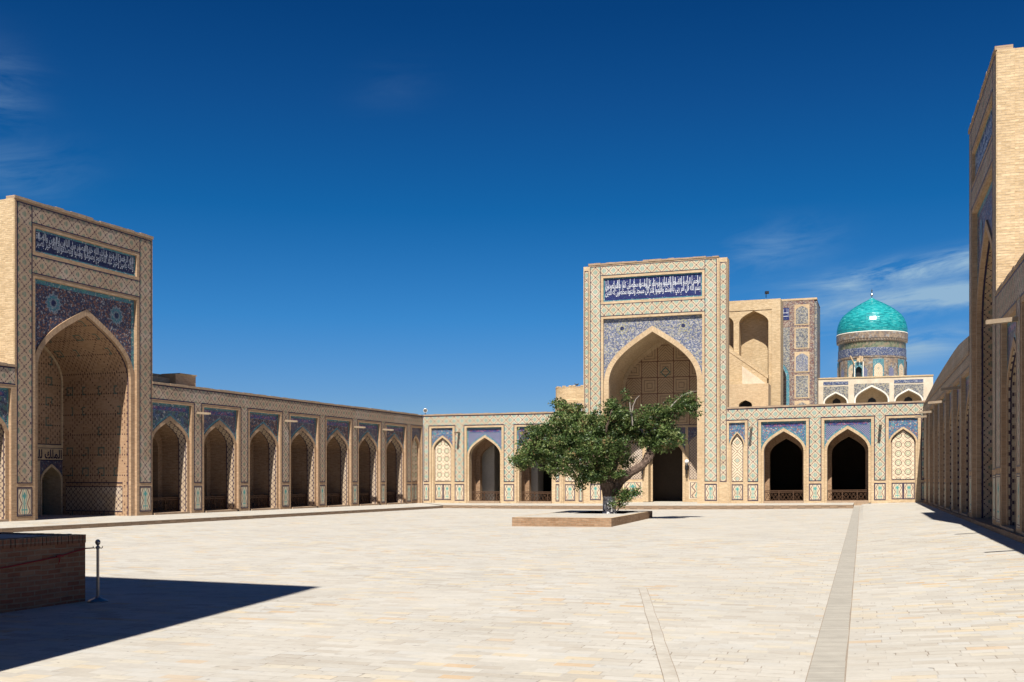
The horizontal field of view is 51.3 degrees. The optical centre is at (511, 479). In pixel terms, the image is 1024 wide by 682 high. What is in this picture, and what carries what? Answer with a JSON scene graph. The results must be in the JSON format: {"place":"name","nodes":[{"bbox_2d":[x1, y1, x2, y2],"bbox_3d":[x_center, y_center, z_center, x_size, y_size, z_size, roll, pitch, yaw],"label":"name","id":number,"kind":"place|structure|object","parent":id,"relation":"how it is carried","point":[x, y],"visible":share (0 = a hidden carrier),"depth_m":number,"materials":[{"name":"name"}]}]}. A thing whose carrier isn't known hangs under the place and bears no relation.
{"place":"outdoors","nodes":[
{"label":"outdoors","id":0,"kind":"place"},
{"bbox_2d":[0,501,853,531],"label":"terrace pavement","id":1,"kind":"structure","parent":0,"point":[50,522],"depth_m":64.02,"materials":[{"name":"stone"}]},
{"bbox_2d":[0,195,153,520],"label":"portal","id":2,"kind":"object","parent":1,"relation":"on","point":[76,319],"visible":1,"depth_m":54.00,"materials":[{"name":"brown brick"}]},
{"bbox_2d":[583,256,728,503],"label":"portal","id":3,"kind":"object","parent":1,"relation":"on","point":[656,331],"visible":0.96,"depth_m":78.77,"materials":[{"name":"beige brick"}]},
{"bbox_2d":[685,459,688,473],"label":"wall lantern","id":4,"kind":"object","parent":3,"relation":"attached to","point":[686,464],"depth_m":81.78,"materials":[{"name":"white glass"}]},
{"bbox_2d":[0,499,1023,681],"bbox_3d":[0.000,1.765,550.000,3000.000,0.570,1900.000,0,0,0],"label":"ground","id":5,"kind":"structure","parent":0,"point":[473,595],"depth_m":17.80,"materials":[{"name":"stone"}]},
{"bbox_2d":[0,362,14,521],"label":"arcade wall","id":6,"kind":"structure","parent":5,"relation":"on","point":[7,442],"depth_m":47.10,"materials":[{"name":"brown brick"}]},
{"bbox_2d":[0,532,85,612],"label":"brick parapet","id":7,"kind":"structure","parent":5,"relation":"on","point":[46,583],"depth_m":17.17,"materials":[{"name":"brown brick"}]},
{"bbox_2d":[87,539,108,602],"bbox_3d":[-6.950,1.525,17.900,0.340,1.050,0.340,0,0,0],"label":"rope stanchion","id":8,"kind":"object","parent":5,"relation":"on","point":[97,599],"visible":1,"depth_m":17.88,"materials":[{"name":"metal"}]},
{"bbox_2d":[0,547,92,568],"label":"barrier rope","id":9,"kind":"object","parent":8,"relation":"hanging from","point":[59,556],"visible":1,"depth_m":17.25,"materials":[{"name":"red fabric"}]},
{"bbox_2d":[62,381,422,514],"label":"arcade wall","id":10,"kind":"structure","parent":5,"relation":"on","point":[216,450],"depth_m":66.37,"materials":[{"name":"brown brick"}]},
{"bbox_2d":[153,373,196,386],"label":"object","id":11,"kind":"object","parent":10,"relation":"on","point":[182,379],"visible":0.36,"depth_m":59.26,"materials":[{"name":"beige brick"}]},
{"bbox_2d":[423,412,582,504],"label":"arcade wall","id":12,"kind":"structure","parent":5,"relation":"on","point":[465,458],"depth_m":83.06,"materials":[{"name":"beige brick"}]},
{"bbox_2d":[555,385,582,411],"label":"brick turret","id":13,"kind":"object","parent":12,"relation":"on","point":[570,394],"visible":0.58,"depth_m":90.16,"materials":[{"name":"beige brick"}]},
{"bbox_2d":[512,510,651,526],"bbox_3d":[3.725,1.857,51.750,4.378,0.405,11.420,0,0,17],"label":"brick planter","id":14,"kind":"object","parent":5,"relation":"on","point":[580,518],"visible":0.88,"depth_m":46.82,"materials":[{"name":"stone"}]},
{"bbox_2d":[508,388,705,513],"bbox_3d":[4.371,-1.431,54.384,10.132,6.541,5.638,0,0,-16],"label":"tree","id":15,"kind":"object","parent":14,"relation":"in","point":[593,440],"visible":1,"depth_m":53.37,"materials":[{"name":"green plant"}]},
{"bbox_2d":[639,588,679,681],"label":"repair strip","id":16,"kind":"object","parent":5,"relation":"on","point":[668,670],"visible":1,"depth_m":13.45,"materials":[{"name":"beige stone"}]},
{"bbox_2d":[729,298,782,405],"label":"brick tower","id":17,"kind":"structure","parent":5,"relation":"on","point":[755,341],"depth_m":93.43,"materials":[{"name":"beige brick"}]},
{"bbox_2d":[781,297,819,404],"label":"tiled portal","id":18,"kind":"object","parent":5,"relation":"on","point":[801,346],"visible":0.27,"depth_m":139.72,"materials":[{"name":"blue tile"}]},
{"bbox_2d":[726,400,924,504],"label":"arcade wall","id":19,"kind":"structure","parent":5,"relation":"on","point":[857,453],"depth_m":74.58,"materials":[{"name":"beige brick"}]},
{"bbox_2d":[729,383,770,406],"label":"brick block","id":20,"kind":"structure","parent":19,"relation":"on","point":[748,395],"depth_m":90.71,"materials":[{"name":"beige brick"}]},
{"bbox_2d":[740,401,751,406],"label":"window","id":21,"kind":"structure","parent":20,"relation":"in","point":[745,404],"depth_m":91.41,"materials":[{"name":"black metal"}]},
{"bbox_2d":[805,506,859,681],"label":"drain channel","id":22,"kind":"object","parent":5,"relation":"on","point":[828,662],"visible":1,"depth_m":15.08,"materials":[{"name":"grey stone paving"}]},
{"bbox_2d":[818,374,933,403],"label":"arched gallery","id":23,"kind":"object","parent":5,"relation":"on","point":[866,389],"visible":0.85,"depth_m":140.38,"materials":[{"name":"beige brick"}]},
{"bbox_2d":[850,356,863,376],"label":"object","id":24,"kind":"object","parent":23,"relation":"on","point":[858,367],"visible":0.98,"depth_m":145.33,"materials":[{"name":"tile"}]},
{"bbox_2d":[836,290,907,376],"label":"domed drum","id":25,"kind":"object","parent":23,"relation":"on","point":[873,332],"visible":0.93,"depth_m":146.15,"materials":[{"name":"teal tile"}]},
{"bbox_2d":[841,368,844,376],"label":"drum window","id":26,"kind":"structure","parent":25,"relation":"in","point":[842,369],"depth_m":148.79,"materials":[{"name":"tile"}]},
{"bbox_2d":[864,366,867,376],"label":"drum window","id":27,"kind":"structure","parent":25,"relation":"in","point":[865,367],"depth_m":145.96,"materials":[{"name":"tile"}]},
{"bbox_2d":[888,365,893,375],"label":"drum window","id":28,"kind":"structure","parent":25,"relation":"in","point":[890,367],"depth_m":145.54,"materials":[{"name":"tile"}]},
{"bbox_2d":[922,502,1023,543],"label":"plinth step","id":29,"kind":"object","parent":5,"relation":"on","point":[986,523],"visible":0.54,"depth_m":36.08,"materials":[{"name":"brick"}]},
{"bbox_2d":[915,336,968,516],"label":"arcade wall","id":30,"kind":"structure","parent":29,"relation":"on","point":[946,442],"depth_m":53.26,"materials":[{"name":"brown brick"}]},
{"bbox_2d":[968,44,1023,525],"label":"portal","id":31,"kind":"object","parent":29,"relation":"on","point":[996,187],"visible":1,"depth_m":37.10,"materials":[{"name":"brown brick"}]},
{"bbox_2d":[985,253,1023,535],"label":"arcade wall","id":32,"kind":"structure","parent":29,"relation":"on","point":[1008,321],"depth_m":32.54,"materials":[{"name":"brown brick"}]},
{"bbox_2d":[0,0,1023,414],"label":"sky","id":33,"kind":"structure","parent":0,"point":[393,205],"materials":[{"name":"blue"}]}
]}

